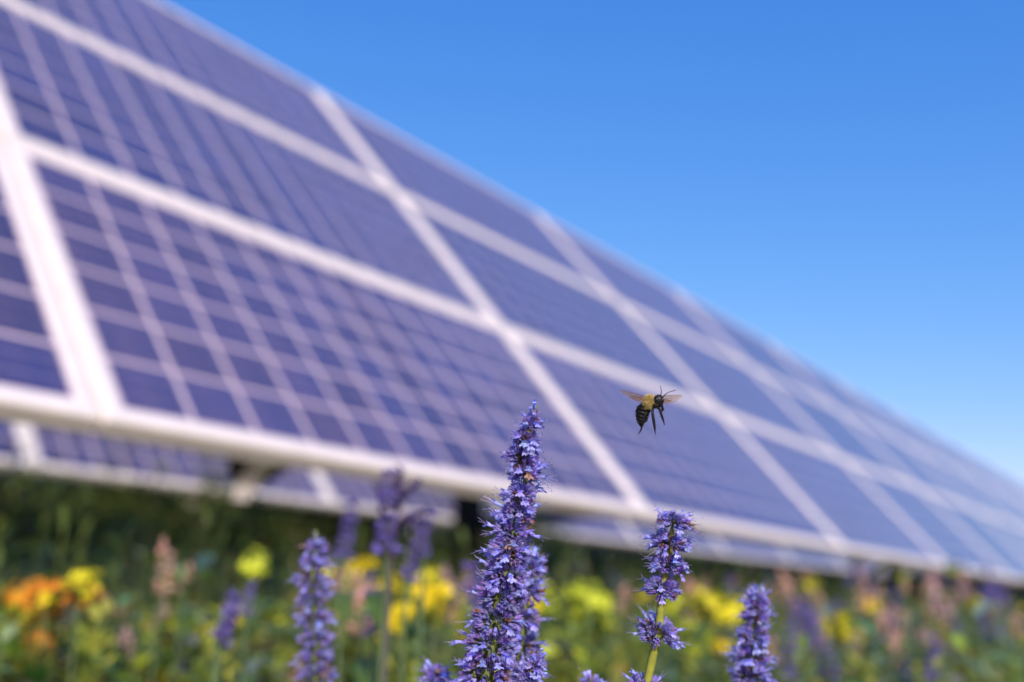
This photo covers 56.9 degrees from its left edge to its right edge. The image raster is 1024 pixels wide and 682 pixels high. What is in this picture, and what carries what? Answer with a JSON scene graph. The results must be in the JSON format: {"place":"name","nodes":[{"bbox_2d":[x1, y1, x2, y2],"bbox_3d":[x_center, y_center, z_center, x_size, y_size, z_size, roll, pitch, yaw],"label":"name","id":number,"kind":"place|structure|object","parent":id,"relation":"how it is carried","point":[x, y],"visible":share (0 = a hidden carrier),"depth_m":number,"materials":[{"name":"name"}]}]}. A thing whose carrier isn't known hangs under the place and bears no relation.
{"place":"outdoors","nodes":[
{"label":"outdoors","id":0,"kind":"place"},
{"bbox_2d":[0,628,26,676],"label":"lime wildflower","id":1,"kind":"object","parent":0,"point":[23,631],"visible":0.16,"depth_m":1.18,"materials":[{"name":"green plant"}]},
{"bbox_2d":[75,626,103,681],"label":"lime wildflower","id":2,"kind":"object","parent":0,"point":[78,643],"visible":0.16,"depth_m":1.17,"materials":[{"name":"green plant"}]},
{"bbox_2d":[102,594,143,681],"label":"pink wildflower","id":3,"kind":"object","parent":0,"point":[106,630],"visible":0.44,"depth_m":1.19,"materials":[{"name":"green plant"}]},
{"bbox_2d":[163,619,195,681],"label":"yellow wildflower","id":4,"kind":"object","parent":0,"point":[173,639],"visible":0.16,"depth_m":1.37,"materials":[{"name":"green plant"}]},
{"bbox_2d":[171,562,207,681],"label":"pink wildflower","id":5,"kind":"object","parent":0,"point":[182,626],"visible":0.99,"depth_m":1.14,"materials":[{"name":"green plant"}]},
{"bbox_2d":[232,579,260,681],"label":"hyssop plant","id":6,"kind":"object","parent":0,"point":[241,676],"visible":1,"depth_m":0.85,"materials":[{"name":"purple plant"}]},
{"bbox_2d":[336,642,371,666],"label":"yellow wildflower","id":7,"kind":"object","parent":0,"point":[349,647],"visible":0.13,"depth_m":1.33,"materials":[{"name":"green plant"}]},
{"bbox_2d":[344,567,364,634],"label":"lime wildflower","id":8,"kind":"object","parent":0,"point":[347,580],"visible":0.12,"depth_m":1.89,"materials":[{"name":"yellow plant"}]},
{"bbox_2d":[353,571,384,681],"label":"flower","id":9,"kind":"object","parent":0,"point":[365,670],"visible":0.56,"depth_m":0.85,"materials":[{"name":"green plant"}]},
{"bbox_2d":[445,592,474,659],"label":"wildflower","id":10,"kind":"object","parent":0,"point":[467,609],"visible":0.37,"depth_m":1.74,"materials":[{"name":"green plant"}]},
{"bbox_2d":[5,0,1023,612],"label":"sky","id":11,"kind":"structure","parent":0,"point":[840,183],"materials":[{"name":"blue"}]},
{"bbox_2d":[535,574,550,640],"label":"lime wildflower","id":12,"kind":"object","parent":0,"point":[548,585],"visible":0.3,"depth_m":1.77,"materials":[{"name":"green plant"}]},
{"bbox_2d":[622,386,682,434],"bbox_3d":[0.055,0.028,0.370,0.024,0.018,0.009,-4,-17,14],"label":"bumblebee","id":13,"kind":"object","parent":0,"point":[648,404],"visible":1,"depth_m":0.37,"materials":[{"name":"brown"}]},
{"bbox_2d":[886,614,921,670],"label":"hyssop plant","id":14,"kind":"object","parent":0,"point":[895,624],"visible":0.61,"depth_m":1.99,"materials":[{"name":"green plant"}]},
{"bbox_2d":[944,575,978,663],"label":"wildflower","id":15,"kind":"object","parent":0,"point":[955,590],"visible":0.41,"depth_m":2.17,"materials":[{"name":"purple plant"}]},
{"bbox_3d":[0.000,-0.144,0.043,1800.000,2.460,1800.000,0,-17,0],"label":"ground","id":16,"kind":"structure","parent":0,"visible":0},
{"bbox_2d":[0,470,70,553],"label":"shrub","id":17,"kind":"object","parent":16,"relation":"on","point":[9,475],"visible":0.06,"depth_m":9.24,"materials":[{"name":"green plant"}]},
{"bbox_2d":[17,605,74,681],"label":"orange wildflower","id":18,"kind":"object","parent":16,"relation":"on","point":[59,614],"visible":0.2,"depth_m":1.19,"materials":[{"name":"green plant"}]},
{"bbox_2d":[0,577,104,681],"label":"orange wildflower","id":19,"kind":"object","parent":16,"relation":"on","point":[27,597],"visible":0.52,"depth_m":1.12,"materials":[{"name":"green plant"}]},
{"bbox_2d":[36,560,103,681],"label":"yellow wildflower","id":20,"kind":"object","parent":16,"relation":"on","point":[81,577],"visible":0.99,"depth_m":1.09,"materials":[{"name":"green plant"}]},
{"bbox_2d":[0,426,198,611],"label":"shrub","id":21,"kind":"object","parent":16,"relation":"on","point":[17,533],"visible":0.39,"depth_m":7.15,"materials":[{"name":"green plant"}]},
{"bbox_2d":[88,596,117,681],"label":"lime wildflower","id":22,"kind":"object","parent":16,"relation":"on","point":[98,638],"visible":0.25,"depth_m":1.15,"materials":[{"name":"green plant"}]},
{"bbox_2d":[0,470,258,572],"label":"shrub","id":23,"kind":"object","parent":16,"relation":"on","point":[144,495],"visible":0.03,"depth_m":9.08,"materials":[{"name":"green plant"}]},
{"bbox_2d":[119,597,170,681],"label":"pink wildflower","id":24,"kind":"object","parent":16,"relation":"on","point":[129,642],"visible":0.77,"depth_m":1.17,"materials":[{"name":"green plant"}]},
{"bbox_2d":[0,436,300,614],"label":"shrub","id":25,"kind":"object","parent":16,"relation":"on","point":[233,508],"visible":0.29,"depth_m":8.16,"materials":[{"name":"green plant"}]},
{"bbox_2d":[148,537,190,681],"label":"pink wildflower","id":26,"kind":"object","parent":16,"relation":"on","point":[162,661],"visible":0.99,"depth_m":1.12,"materials":[{"name":"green plant"}]},
{"bbox_2d":[189,622,219,654],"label":"yellow wildflower","id":27,"kind":"object","parent":16,"relation":"on","point":[206,629],"visible":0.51,"depth_m":1.40,"materials":[{"name":"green plant"}]},
{"bbox_2d":[208,589,242,681],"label":"hyssop plant","id":28,"kind":"object","parent":16,"relation":"on","point":[221,632],"visible":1,"depth_m":0.74,"materials":[{"name":"purple plant"}]},
{"bbox_2d":[120,473,355,614],"bbox_3d":[-2.703,2.189,9.262,2.376,2.064,2.547,-15,-22,41],"label":"shrub","id":29,"kind":"object","parent":16,"relation":"on","point":[282,522],"visible":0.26,"depth_m":9.31,"materials":[{"name":"green plant"}]},
{"bbox_2d":[225,546,283,681],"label":"lime wildflower","id":30,"kind":"object","parent":16,"relation":"on","point":[252,568],"visible":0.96,"depth_m":1.19,"materials":[{"name":"yellow plant"}]},
{"bbox_2d":[160,492,359,588],"bbox_3d":[-2.998,2.346,10.672,2.984,2.418,2.784,2,-17,-8],"label":"shrub","id":31,"kind":"object","parent":16,"relation":"on","point":[243,506],"visible":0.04,"depth_m":10.45,"materials":[{"name":"green plant"}]},
{"bbox_2d":[262,603,293,681],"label":"lime wildflower","id":32,"kind":"object","parent":16,"relation":"on","point":[277,618],"visible":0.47,"depth_m":1.51,"materials":[{"name":"green plant"}]},
{"bbox_2d":[285,530,341,681],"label":"hyssop plant","id":33,"kind":"object","parent":16,"relation":"on","point":[315,668],"visible":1,"depth_m":0.56,"materials":[{"name":"purple plant"}]},
{"bbox_2d":[191,483,453,593],"bbox_3d":[-2.000,2.442,10.964,3.091,2.504,2.883,-11,-20,32],"label":"shrub","id":34,"kind":"object","parent":16,"relation":"on","point":[368,519],"visible":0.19,"depth_m":10.63,"materials":[{"name":"green plant"}]},
{"bbox_2d":[317,564,353,681],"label":"yellow wildflower","id":35,"kind":"object","parent":16,"relation":"on","point":[349,677],"visible":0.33,"depth_m":1.25,"materials":[{"name":"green plant"}]},
{"bbox_2d":[323,566,362,681],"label":"pink wildflower","id":36,"kind":"object","parent":16,"relation":"on","point":[338,586],"visible":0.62,"depth_m":1.19,"materials":[{"name":"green plant"}]},
{"bbox_2d":[347,579,372,681],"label":"pink wildflower","id":37,"kind":"object","parent":16,"relation":"on","point":[361,591],"visible":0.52,"depth_m":1.14,"materials":[{"name":"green plant"}]},
{"bbox_2d":[332,499,390,681],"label":"hyssop plant","id":38,"kind":"object","parent":16,"relation":"on","point":[344,601],"visible":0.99,"depth_m":0.99,"materials":[{"name":"purple plant"}]},
{"bbox_2d":[346,556,398,678],"bbox_3d":[-0.202,0.808,1.159,0.139,1.061,0.118,0,-17,0],"label":"yellow wildflower","id":39,"kind":"object","parent":16,"relation":"on","point":[361,564],"visible":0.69,"depth_m":1.29,"materials":[{"name":"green plant"}]},
{"bbox_2d":[364,467,436,681],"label":"hyssop plant","id":40,"kind":"object","parent":16,"relation":"on","point":[375,603],"visible":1,"depth_m":0.80,"materials":[{"name":"purple plant"}]},
{"bbox_2d":[370,464,430,681],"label":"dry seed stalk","id":41,"kind":"object","parent":16,"relation":"on","point":[399,503],"visible":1,"depth_m":0.80,"materials":[{"name":"purple plant"}]},
{"bbox_2d":[380,573,425,669],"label":"yellow wildflower","id":42,"kind":"object","parent":16,"relation":"on","point":[395,578],"visible":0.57,"depth_m":1.45,"materials":[{"name":"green plant"}]},
{"bbox_2d":[376,580,452,674],"bbox_3d":[-0.110,0.787,1.000,0.138,1.037,0.158,0,-17,0],"label":"yellow wildflower","id":43,"kind":"object","parent":16,"relation":"on","point":[435,596],"visible":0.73,"depth_m":1.14,"materials":[{"name":"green plant"}]},
{"bbox_2d":[405,517,430,681],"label":"hyssop plant","id":44,"kind":"object","parent":16,"relation":"on","point":[413,630],"visible":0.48,"depth_m":0.84,"materials":[{"name":"purple plant"}]},
{"bbox_2d":[414,604,447,675],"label":"yellow wildflower","id":45,"kind":"object","parent":16,"relation":"on","point":[429,619],"visible":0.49,"depth_m":1.19,"materials":[{"name":"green plant"}]},
{"bbox_2d":[413,655,458,681],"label":"hyssop plant","id":46,"kind":"object","parent":16,"relation":"on","point":[433,672],"visible":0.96,"depth_m":0.46,"materials":[{"name":"purple plant"}]},
{"bbox_2d":[414,561,459,667],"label":"yellow wildflower","id":47,"kind":"object","parent":16,"relation":"on","point":[431,573],"visible":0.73,"depth_m":1.33,"materials":[{"name":"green plant"}]},
{"bbox_2d":[437,596,461,669],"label":"pink wildflower","id":48,"kind":"object","parent":16,"relation":"on","point":[447,621],"visible":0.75,"depth_m":1.27,"materials":[{"name":"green plant"}]},
{"bbox_2d":[440,565,470,681],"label":"pink wildflower","id":49,"kind":"object","parent":16,"relation":"on","point":[451,628],"visible":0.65,"depth_m":1.29,"materials":[{"name":"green plant"}]},
{"bbox_2d":[0,421,944,604],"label":"solar array","id":50,"kind":"object","parent":16,"relation":"on","point":[323,490],"visible":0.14,"depth_m":9.34,"materials":[{"name":"photovoltaic glass"},{"name":"silicon cells"},{"name":"aluminium frame"}]},
{"bbox_2d":[461,561,490,651],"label":"hyssop plant","id":51,"kind":"object","parent":16,"relation":"on","point":[472,566],"visible":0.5,"depth_m":0.80,"materials":[{"name":"purple plant"}]},
{"bbox_2d":[438,399,559,681],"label":"hyssop plant","id":52,"kind":"object","parent":16,"relation":"on","point":[501,593],"visible":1,"depth_m":0.37,"materials":[{"name":"purple plant"}]},
{"bbox_2d":[395,491,611,588],"bbox_3d":[-0.204,2.748,11.703,2.867,2.491,3.074,-5,-17,17],"label":"shrub","id":53,"kind":"object","parent":16,"relation":"on","point":[546,543],"visible":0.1,"depth_m":11.50,"materials":[{"name":"green plant"}]},
{"bbox_2d":[0,471,1022,639],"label":"woodland","id":54,"kind":"object","parent":16,"relation":"on","point":[610,550],"visible":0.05,"depth_m":26.15,"materials":[{"name":"green plant"}]},
{"bbox_2d":[0,470,1023,681],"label":"meadow foliage","id":55,"kind":"object","parent":16,"relation":"on","point":[612,661],"visible":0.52,"depth_m":1.49,"materials":[{"name":"green plant"}]},
{"bbox_2d":[0,0,1023,636],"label":"solar array","id":56,"kind":"object","parent":16,"relation":"on","point":[256,270],"visible":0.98,"depth_m":3.34,"materials":[{"name":"photovoltaic glass"},{"name":"silicon cells"},{"name":"aluminium frame"}]},
{"bbox_2d":[497,542,555,681],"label":"hyssop plant","id":57,"kind":"object","parent":16,"relation":"on","point":[526,636],"visible":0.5,"depth_m":0.43,"materials":[{"name":"purple plant"}]},
{"bbox_2d":[538,592,565,678],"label":"lime wildflower","id":58,"kind":"object","parent":16,"relation":"on","point":[546,610],"visible":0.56,"depth_m":1.50,"materials":[{"name":"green plant"}]},
{"bbox_2d":[528,622,584,681],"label":"lime wildflower","id":59,"kind":"object","parent":16,"relation":"on","point":[563,632],"visible":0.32,"depth_m":1.30,"materials":[{"name":"green plant"}]},
{"bbox_2d":[555,587,576,676],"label":"lime wildflower","id":60,"kind":"object","parent":16,"relation":"on","point":[562,603],"visible":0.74,"depth_m":1.41,"materials":[{"name":"green plant"}]},
{"bbox_2d":[557,579,600,674],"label":"lime wildflower","id":61,"kind":"object","parent":16,"relation":"on","point":[576,598],"visible":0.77,"depth_m":1.42,"materials":[{"name":"yellow plant"}]},
{"bbox_2d":[549,581,621,680],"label":"lime wildflower","id":62,"kind":"object","parent":16,"relation":"on","point":[599,624],"visible":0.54,"depth_m":1.40,"materials":[{"name":"yellow plant"}]},
{"bbox_2d":[577,667,611,681],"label":"hyssop plant","id":63,"kind":"object","parent":16,"relation":"on","point":[589,677],"visible":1,"depth_m":0.42,"materials":[{"name":"purple plant"}]},
{"bbox_2d":[589,581,621,651],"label":"lime wildflower","id":64,"kind":"object","parent":16,"relation":"on","point":[601,592],"visible":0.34,"depth_m":1.90,"materials":[{"name":"yellow plant"}]},
{"bbox_2d":[615,583,640,676],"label":"pink wildflower","id":65,"kind":"object","parent":16,"relation":"on","point":[618,608],"visible":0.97,"depth_m":1.49,"materials":[{"name":"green plant"}]},
{"bbox_2d":[621,504,702,681],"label":"hyssop plant","id":66,"kind":"object","parent":16,"relation":"on","point":[666,563],"visible":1,"depth_m":0.38,"materials":[{"name":"purple plant"}]},
{"bbox_2d":[659,587,690,681],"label":"lime wildflower","id":67,"kind":"object","parent":16,"relation":"on","point":[672,608],"visible":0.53,"depth_m":1.38,"materials":[{"name":"yellow plant"}]},
{"bbox_2d":[660,615,728,681],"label":"lime wildflower","id":68,"kind":"object","parent":16,"relation":"on","point":[709,635],"visible":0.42,"depth_m":1.39,"materials":[{"name":"green plant"}]},
{"bbox_2d":[678,576,724,678],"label":"pink wildflower","id":69,"kind":"object","parent":16,"relation":"on","point":[692,589],"visible":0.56,"depth_m":1.49,"materials":[{"name":"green plant"}]},
{"bbox_2d":[686,576,731,681],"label":"pink wildflower","id":70,"kind":"object","parent":16,"relation":"on","point":[695,619],"visible":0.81,"depth_m":1.64,"materials":[{"name":"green plant"}]},
{"bbox_2d":[685,579,744,681],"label":"yellow wildflower","id":71,"kind":"object","parent":16,"relation":"on","point":[724,615],"visible":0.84,"depth_m":1.49,"materials":[{"name":"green plant"}]},
{"bbox_2d":[714,573,736,659],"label":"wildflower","id":72,"kind":"object","parent":16,"relation":"on","point":[730,583],"visible":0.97,"depth_m":2.30,"materials":[{"name":"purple plant"}]},
{"bbox_2d":[716,581,781,681],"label":"hyssop plant","id":73,"kind":"object","parent":16,"relation":"on","point":[754,636],"visible":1,"depth_m":0.45,"materials":[{"name":"purple plant"}]},
{"bbox_2d":[768,635,778,678],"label":"pink wildflower","id":74,"kind":"object","parent":16,"relation":"on","point":[772,651],"visible":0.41,"depth_m":1.25,"materials":[{"name":"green plant"}]},
{"bbox_2d":[774,595,798,655],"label":"hyssop plant","id":75,"kind":"object","parent":16,"relation":"on","point":[794,614],"visible":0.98,"depth_m":1.64,"materials":[{"name":"purple plant"}]},
{"bbox_2d":[768,577,810,670],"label":"pink wildflower","id":76,"kind":"object","parent":16,"relation":"on","point":[783,593],"visible":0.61,"depth_m":1.99,"materials":[{"name":"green plant"}]},
{"bbox_2d":[781,617,800,681],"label":"hyssop plant","id":77,"kind":"object","parent":16,"relation":"on","point":[790,670],"visible":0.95,"depth_m":1.10,"materials":[{"name":"purple plant"}]},
{"bbox_2d":[778,569,852,656],"bbox_3d":[0.639,1.012,1.857,0.162,1.106,0.138,-13,-21,38],"label":"pink wildflower","id":78,"kind":"object","parent":16,"relation":"on","point":[817,595],"visible":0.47,"depth_m":2.00,"materials":[{"name":"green plant"}]},
{"bbox_2d":[797,598,841,681],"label":"hyssop plant","id":79,"kind":"object","parent":16,"relation":"on","point":[812,639],"visible":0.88,"depth_m":1.10,"materials":[{"name":"purple plant"}]},
{"bbox_2d":[801,576,845,675],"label":"yellow wildflower","id":80,"kind":"object","parent":16,"relation":"on","point":[811,586],"visible":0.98,"depth_m":1.76,"materials":[{"name":"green plant"}]},
{"bbox_2d":[809,599,842,665],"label":"hyssop plant","id":81,"kind":"object","parent":16,"relation":"on","point":[838,605],"visible":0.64,"depth_m":2.20,"materials":[{"name":"purple plant"}]},
{"bbox_2d":[812,610,861,681],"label":"yellow wildflower","id":82,"kind":"object","parent":16,"relation":"on","point":[840,631],"visible":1,"depth_m":1.12,"materials":[{"name":"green plant"}]},
{"bbox_2d":[842,627,862,681],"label":"pink wildflower","id":83,"kind":"object","parent":16,"relation":"on","point":[855,652],"visible":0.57,"depth_m":1.60,"materials":[{"name":"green plant"}]},
{"bbox_2d":[830,567,875,660],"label":"hyssop plant","id":84,"kind":"object","parent":16,"relation":"on","point":[845,582],"visible":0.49,"depth_m":2.48,"materials":[{"name":"purple plant"}]},
{"bbox_2d":[838,596,897,664],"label":"yellow wildflower","id":85,"kind":"object","parent":16,"relation":"on","point":[868,608],"visible":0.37,"depth_m":2.20,"materials":[{"name":"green plant"}]},
{"bbox_2d":[838,563,906,654],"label":"hyssop plant","id":86,"kind":"object","parent":16,"relation":"on","point":[853,610],"visible":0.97,"depth_m":1.88,"materials":[{"name":"purple plant"}]},
{"bbox_2d":[850,569,911,673],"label":"pink wildflower","id":87,"kind":"object","parent":16,"relation":"on","point":[891,610],"visible":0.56,"depth_m":2.19,"materials":[{"name":"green plant"}]},
{"bbox_2d":[855,568,906,675],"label":"hyssop plant","id":88,"kind":"object","parent":16,"relation":"on","point":[871,618],"visible":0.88,"depth_m":1.98,"materials":[{"name":"purple plant"}]},
{"bbox_2d":[887,625,906,681],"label":"pink wildflower","id":89,"kind":"object","parent":16,"relation":"on","point":[895,638],"visible":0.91,"depth_m":1.51,"materials":[{"name":"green plant"}]},
{"bbox_2d":[896,573,930,648],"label":"lime wildflower","id":90,"kind":"object","parent":16,"relation":"on","point":[902,578],"visible":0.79,"depth_m":3.68,"materials":[{"name":"green plant"}]},
{"bbox_2d":[880,577,950,678],"bbox_3d":[0.725,0.963,1.603,0.144,1.090,0.138,0,-17,0],"label":"pink wildflower","id":91,"kind":"object","parent":16,"relation":"on","point":[887,631],"visible":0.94,"depth_m":1.73,"materials":[{"name":"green plant"}]},
{"bbox_2d":[901,632,943,681],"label":"hyssop plant","id":92,"kind":"object","parent":16,"relation":"on","point":[930,668],"visible":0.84,"depth_m":1.29,"materials":[{"name":"purple plant"}]},
{"bbox_2d":[918,613,945,668],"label":"pink wildflower","id":93,"kind":"object","parent":16,"relation":"on","point":[928,638],"visible":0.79,"depth_m":1.87,"materials":[{"name":"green plant"}]},
{"bbox_2d":[919,573,957,655],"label":"pink wildflower","id":94,"kind":"object","parent":16,"relation":"on","point":[931,582],"visible":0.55,"depth_m":2.35,"materials":[{"name":"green plant"}]},
{"bbox_2d":[924,570,955,667],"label":"pink wildflower","id":95,"kind":"object","parent":16,"relation":"on","point":[933,571],"visible":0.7,"depth_m":2.56,"materials":[{"name":"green plant"}]},
{"bbox_2d":[933,558,1006,680],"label":"flower","id":96,"kind":"object","parent":16,"relation":"on","point":[952,571],"visible":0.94,"depth_m":1.75,"materials":[{"name":"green plant"}]},
{"bbox_2d":[939,584,1008,671],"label":"pink wildflower","id":97,"kind":"object","parent":16,"relation":"on","point":[963,599],"visible":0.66,"depth_m":2.15,"materials":[{"name":"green plant"}]},
{"bbox_2d":[949,596,1003,681],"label":"yellow wildflower","id":98,"kind":"object","parent":16,"relation":"on","point":[974,601],"visible":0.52,"depth_m":1.61,"materials":[{"name":"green plant"}]},
{"bbox_2d":[946,582,1007,676],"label":"hyssop plant","id":99,"kind":"object","parent":16,"relation":"on","point":[985,619],"visible":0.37,"depth_m":1.87,"materials":[{"name":"purple plant"}]},
{"bbox_2d":[949,570,1010,658],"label":"pink wildflower","id":100,"kind":"object","parent":16,"relation":"on","point":[971,627],"visible":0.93,"depth_m":1.73,"materials":[{"name":"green plant"}]},
{"bbox_2d":[967,588,1003,681],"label":"hyssop plant","id":101,"kind":"object","parent":16,"relation":"on","point":[993,645],"visible":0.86,"depth_m":1.46,"materials":[{"name":"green plant"}]},
{"bbox_2d":[989,578,1017,668],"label":"hyssop plant","id":102,"kind":"object","parent":16,"relation":"on","point":[1000,595],"visible":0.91,"depth_m":2.34,"materials":[{"name":"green plant"}]},
{"bbox_2d":[995,615,1023,672],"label":"pink wildflower","id":103,"kind":"object","parent":16,"relation":"on","point":[1021,631],"visible":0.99,"depth_m":1.37,"materials":[{"name":"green plant"}]},
{"bbox_2d":[1002,632,1023,676],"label":"lime wildflower","id":104,"kind":"object","parent":16,"relation":"on","point":[1019,641],"visible":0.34,"depth_m":1.85,"materials":[{"name":"green plant"}]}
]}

